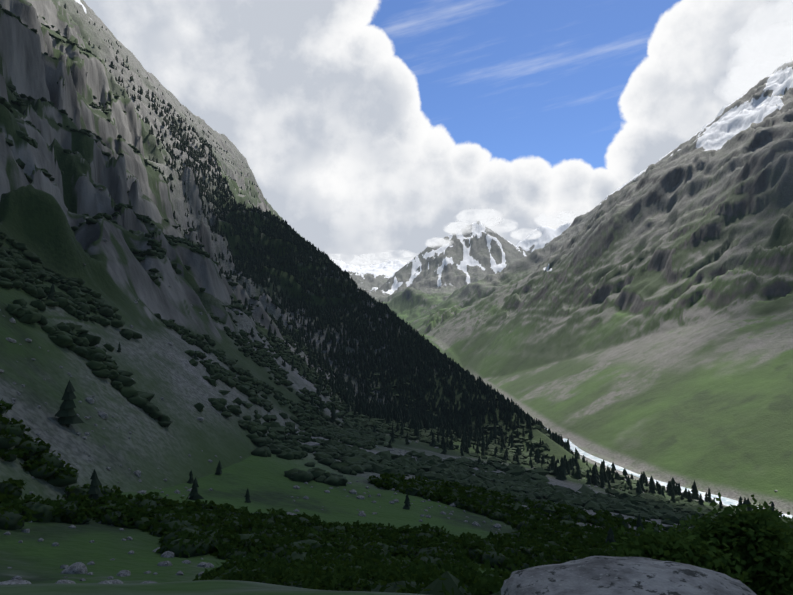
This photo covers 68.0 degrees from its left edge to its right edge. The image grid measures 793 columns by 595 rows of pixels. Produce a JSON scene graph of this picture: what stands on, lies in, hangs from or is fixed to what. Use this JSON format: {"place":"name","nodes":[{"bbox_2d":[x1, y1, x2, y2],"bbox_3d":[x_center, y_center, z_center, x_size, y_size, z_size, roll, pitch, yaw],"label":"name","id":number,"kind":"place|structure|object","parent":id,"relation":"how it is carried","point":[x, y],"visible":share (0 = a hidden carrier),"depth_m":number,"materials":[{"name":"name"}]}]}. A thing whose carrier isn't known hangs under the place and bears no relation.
{"place":"outdoors","nodes":[
{"label":"outdoors","id":0,"kind":"place"},
{"bbox_2d":[0,0,792,594],"bbox_3d":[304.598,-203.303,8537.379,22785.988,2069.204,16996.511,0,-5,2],"label":"terrain","id":1,"kind":"structure","parent":0,"point":[640,322],"depth_m":793.61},
{"bbox_2d":[0,528,206,584],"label":"boulders","id":2,"kind":"object","parent":1,"relation":"on","point":[22,581],"visible":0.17,"depth_m":75.44,"materials":[{"name":"grey stone"}]},
{"bbox_2d":[11,525,203,583],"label":"boulders","id":3,"kind":"object","parent":1,"relation":"on","point":[167,554],"visible":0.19,"depth_m":87.71,"materials":[{"name":"grey stone"}]},
{"bbox_2d":[3,521,213,583],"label":"boulders","id":4,"kind":"object","parent":1,"relation":"on","point":[78,568],"visible":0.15,"depth_m":73.96,"materials":[{"name":"grey stone"}]},
{"bbox_2d":[0,4,376,485],"bbox_3d":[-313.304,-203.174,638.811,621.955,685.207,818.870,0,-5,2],"label":"shrubs","id":5,"kind":"object","parent":1,"relation":"on","point":[101,363],"visible":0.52,"depth_m":322.44,"materials":[{"name":"green plant"}]},
{"bbox_2d":[117,243,296,400],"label":"conifer trees","id":6,"kind":"object","parent":1,"relation":"on","point":[194,357],"visible":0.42,"depth_m":379.98,"materials":[{"name":"green plant"}]},
{"bbox_2d":[58,4,408,380],"bbox_3d":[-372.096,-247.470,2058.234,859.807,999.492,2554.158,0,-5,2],"label":"conifer trees","id":7,"kind":"object","parent":1,"relation":"on","point":[117,51],"visible":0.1,"depth_m":1287.94,"materials":[{"name":"green plant"}]},
{"bbox_2d":[46,284,643,542],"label":"conifer trees","id":8,"kind":"object","parent":1,"relation":"on","point":[66,414],"visible":0.75,"depth_m":172.83,"materials":[{"name":"green plant"}]},
{"bbox_2d":[0,398,696,581],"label":"bush","id":9,"kind":"object","parent":1,"relation":"on","point":[575,547],"depth_m":133.71,"materials":[{"name":"green plant"}]},
{"bbox_2d":[0,188,697,533],"bbox_3d":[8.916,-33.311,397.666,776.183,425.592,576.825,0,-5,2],"label":"boulders","id":10,"kind":"object","parent":1,"relation":"on","point":[89,400],"visible":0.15,"depth_m":202.48,"materials":[{"name":"grey stone"}]},
{"bbox_2d":[1,264,709,525],"bbox_3d":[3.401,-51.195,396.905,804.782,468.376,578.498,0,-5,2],"label":"boulders","id":11,"kind":"object","parent":1,"relation":"on","point":[363,514],"visible":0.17,"depth_m":210.58,"materials":[{"name":"grey stone"}]},
{"bbox_2d":[192,551,522,594],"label":"bush","id":12,"kind":"object","parent":1,"relation":"on","point":[483,583],"depth_m":40.02,"materials":[{"name":"green plant"}]},
{"bbox_2d":[104,55,656,486],"bbox_3d":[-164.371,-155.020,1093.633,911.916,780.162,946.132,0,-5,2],"label":"spur forest","id":13,"kind":"object","parent":1,"relation":"on","point":[415,414],"visible":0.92,"depth_m":997.54,"materials":[{"name":"green plant"}]},
{"bbox_2d":[3,230,776,529],"bbox_3d":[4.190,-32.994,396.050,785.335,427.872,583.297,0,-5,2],"label":"boulders","id":14,"kind":"object","parent":1,"relation":"on","point":[103,415],"visible":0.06,"depth_m":206.83,"materials":[{"name":"grey stone"}]},
{"bbox_2d":[0,52,792,532],"bbox_3d":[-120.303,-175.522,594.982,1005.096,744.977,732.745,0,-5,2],"label":"bush","id":15,"kind":"object","parent":1,"relation":"on","point":[530,484],"visible":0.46,"depth_m":390.34,"materials":[{"name":"green plant"}]},
{"bbox_2d":[250,327,722,508],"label":"conifer trees","id":16,"kind":"object","parent":1,"relation":"on","point":[562,471],"visible":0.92,"depth_m":540.18,"materials":[{"name":"green plant"}]},
{"bbox_2d":[501,556,756,594],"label":"boulder","id":17,"kind":"object","parent":1,"relation":"on","point":[600,575],"visible":1,"depth_m":4.54,"materials":[{"name":"grey stone"}]},
{"bbox_2d":[704,488,792,519],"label":"conifer trees","id":18,"kind":"object","parent":1,"relation":"on","point":[709,498],"visible":0.38,"depth_m":513.70,"materials":[{"name":"green plant"}]},
{"bbox_2d":[84,0,792,265],"label":"sky","id":19,"kind":"structure","parent":0,"point":[367,126],"materials":[{"name":"white"}]},
{"bbox_2d":[330,0,792,267],"bbox_3d":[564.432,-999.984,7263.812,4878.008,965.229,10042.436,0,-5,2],"label":"cloud","id":20,"kind":"structure","parent":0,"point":[764,43],"depth_m":2790.70,"materials":[{"name":"white"}]},
{"bbox_2d":[547,429,792,517],"bbox_3d":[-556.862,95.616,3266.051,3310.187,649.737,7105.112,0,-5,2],"label":"river","id":21,"kind":"structure","parent":0,"point":[726,501],"depth_m":662.40,"materials":[{"name":"liquid"}]},
{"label":"tree wood","id":22,"kind":"object","parent":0,"visible":0},
{"bbox_2d":[603,492,792,594],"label":"bush","id":23,"kind":"object","parent":22,"relation":"attached to","point":[752,550],"visible":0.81,"depth_m":10.99,"materials":[{"name":"green plant"}]}
]}

